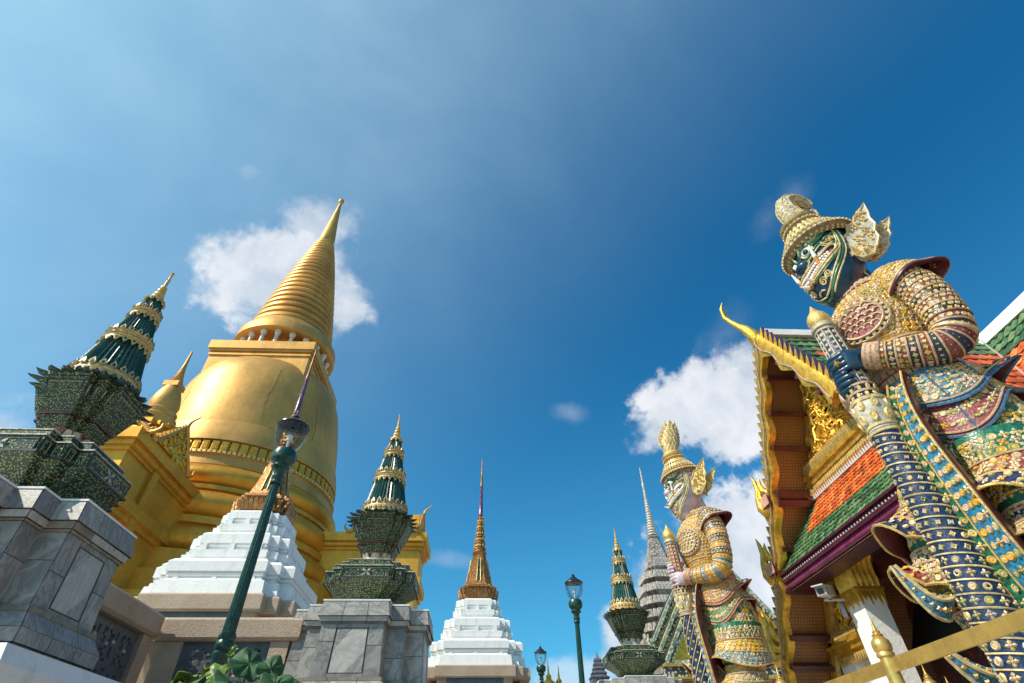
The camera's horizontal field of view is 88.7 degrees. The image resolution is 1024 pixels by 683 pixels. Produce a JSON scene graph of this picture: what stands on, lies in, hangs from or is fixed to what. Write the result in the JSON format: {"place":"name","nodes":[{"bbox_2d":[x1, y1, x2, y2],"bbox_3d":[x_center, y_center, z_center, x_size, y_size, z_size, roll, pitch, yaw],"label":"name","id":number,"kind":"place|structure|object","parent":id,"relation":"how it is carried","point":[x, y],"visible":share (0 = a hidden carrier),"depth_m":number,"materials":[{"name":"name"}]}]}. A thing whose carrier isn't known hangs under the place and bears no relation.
{"place":"outdoors","nodes":[
{"label":"outdoors","id":0,"kind":"place"},
{"bbox_2d":[134,593,301,676],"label":"chedi plinth","id":1,"kind":"structure","parent":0,"point":[201,604],"depth_m":9.17,"materials":[{"name":"beige stone"}]},
{"bbox_2d":[140,349,316,608],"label":"white chedi","id":2,"kind":"structure","parent":1,"relation":"on","point":[213,561],"depth_m":10.34,"materials":[{"name":"paint"}]},
{"bbox_2d":[427,665,530,682],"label":"chedi plinth","id":3,"kind":"structure","parent":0,"point":[477,674],"depth_m":13.96,"materials":[{"name":"beige stone"}]},
{"bbox_2d":[428,459,525,667],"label":"white chedi","id":4,"kind":"structure","parent":3,"relation":"on","point":[476,630],"depth_m":15.18,"materials":[{"name":"paint"}]},
{"bbox_2d":[0,0,1023,682],"label":"sky","id":5,"kind":"structure","parent":0,"point":[550,212],"materials":[{"name":"blue"}]},
{"bbox_2d":[589,651,609,682],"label":"stone tower","id":6,"kind":"structure","parent":0,"point":[598,673],"depth_m":26.10,"materials":[{"name":"stone"}]},
{"bbox_2d":[642,564,779,682],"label":"tiled pavilion","id":7,"kind":"structure","parent":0,"point":[667,638],"depth_m":19.03,"materials":[{"name":"tile"}]},
{"bbox_2d":[720,292,1023,682],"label":"temple gate","id":8,"kind":"structure","parent":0,"point":[826,498],"depth_m":7.75,"materials":[{"name":"gold metal"}]},
{"bbox_2d":[811,583,844,600],"bbox_3d":[4.374,3.464,7.247,0.458,0.205,0.231,31,-51,-30],"label":"security camera","id":9,"kind":"object","parent":8,"relation":"attached to","point":[822,590],"visible":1,"depth_m":7.21,"materials":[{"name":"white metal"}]},
{"bbox_2d":[817,588,823,593],"bbox_3d":[4.231,3.422,7.179,0.015,0.072,0.080,31,-51,-30],"label":"lens window","id":10,"kind":"structure","parent":9,"relation":"in","point":[820,590],"depth_m":7.18,"materials":[{"name":"black glass"}]},
{"bbox_2d":[839,601,850,618],"bbox_3d":[4.676,3.721,7.347,0.278,0.297,0.100,21,-46,-22],"label":"flood light","id":11,"kind":"object","parent":8,"relation":"attached to","point":[845,612],"visible":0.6,"depth_m":7.25,"materials":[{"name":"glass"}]},
{"label":"ground","id":12,"kind":"structure","parent":0,"visible":0},
{"bbox_2d":[0,474,136,682],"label":"marble pedestal","id":13,"kind":"object","parent":12,"relation":"on","point":[55,579],"visible":1,"depth_m":4.36,"materials":[{"name":"grey stone"}]},
{"bbox_2d":[0,272,174,530],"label":"green spire","id":14,"kind":"structure","parent":13,"relation":"on","point":[89,402],"depth_m":5.47,"materials":[{"name":"green tile"}]},
{"bbox_2d":[28,583,164,682],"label":"stone balustrade","id":15,"kind":"object","parent":12,"relation":"on","point":[126,628],"visible":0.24,"depth_m":6.31,"materials":[{"name":"beige stone"}]},
{"bbox_2d":[136,617,302,682],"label":"stone balustrade","id":16,"kind":"object","parent":12,"relation":"on","point":[177,643],"visible":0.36,"depth_m":6.95,"materials":[{"name":"beige stone"}]},
{"bbox_2d":[170,645,298,682],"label":"lotus plant","id":17,"kind":"object","parent":12,"relation":"on","point":[248,664],"visible":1,"depth_m":3.70,"materials":[{"name":"green plant"}]},
{"bbox_2d":[209,411,308,666],"bbox_3d":[-3.057,2.834,5.910,0.440,4.930,0.440,1,-42,-2],"label":"lamp post","id":18,"kind":"object","parent":12,"relation":"on","point":[283,457],"visible":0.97,"depth_m":6.40,"materials":[{"name":"green metal"}]},
{"bbox_2d":[99,198,431,608],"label":"golden chedi","id":19,"kind":"structure","parent":12,"relation":"on","point":[191,459],"depth_m":24.55,"materials":[{"name":"gold metal"}]},
{"bbox_2d":[283,599,433,682],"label":"marble pedestal","id":20,"kind":"object","parent":12,"relation":"on","point":[329,646],"visible":0.96,"depth_m":6.76,"materials":[{"name":"grey stone"}]},
{"bbox_2d":[322,414,419,624],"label":"green spire","id":21,"kind":"structure","parent":20,"relation":"on","point":[382,524],"depth_m":8.08,"materials":[{"name":"green tile"}]},
{"bbox_2d":[534,646,546,682],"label":"lamp post","id":22,"kind":"object","parent":12,"relation":"on","point":[541,668],"visible":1,"depth_m":17.89,"materials":[{"name":"green metal"}]},
{"bbox_2d":[544,664,554,682],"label":"golden finial","id":23,"kind":"object","parent":12,"relation":"on","point":[548,678],"visible":0.95,"depth_m":29.13,"materials":[{"name":"gold metal"}]},
{"bbox_2d":[556,667,561,682],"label":"golden finial","id":24,"kind":"object","parent":12,"relation":"on","point":[558,680],"visible":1,"depth_m":28.95,"materials":[{"name":"gold metal"}]},
{"bbox_2d":[565,572,584,682],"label":"lamp post","id":25,"kind":"object","parent":12,"relation":"on","point":[575,604],"visible":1,"depth_m":12.09,"materials":[{"name":"green metal"}]},
{"bbox_2d":[597,675,681,682],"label":"marble pedestal","id":26,"kind":"object","parent":12,"relation":"on","point":[644,679],"visible":1,"depth_m":11.08,"materials":[{"name":"grey stone"}]},
{"bbox_2d":[602,529,665,676],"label":"green spire","id":27,"kind":"structure","parent":26,"relation":"on","point":[626,616],"depth_m":12.26,"materials":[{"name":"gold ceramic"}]},
{"bbox_2d":[637,468,685,674],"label":"porcelain prang","id":28,"kind":"structure","parent":12,"relation":"on","point":[655,585],"depth_m":27.77,"materials":[{"name":"white ceramic"}]},
{"bbox_2d":[657,420,774,682],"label":"giant guardian","id":29,"kind":"object","parent":12,"relation":"on","point":[716,602],"visible":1,"depth_m":7.38,"materials":[{"name":"beige ceramic"}]},
{"bbox_2d":[775,194,1023,682],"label":"giant guardian","id":30,"kind":"object","parent":12,"relation":"on","point":[939,419],"visible":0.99,"depth_m":3.67,"materials":[{"name":"multicoloured ceramic"}]},
{"bbox_2d":[775,608,1023,682],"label":"brass railing","id":31,"kind":"object","parent":12,"relation":"on","point":[890,665],"visible":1,"depth_m":2.93,"materials":[{"name":"gold metal"}]}
]}

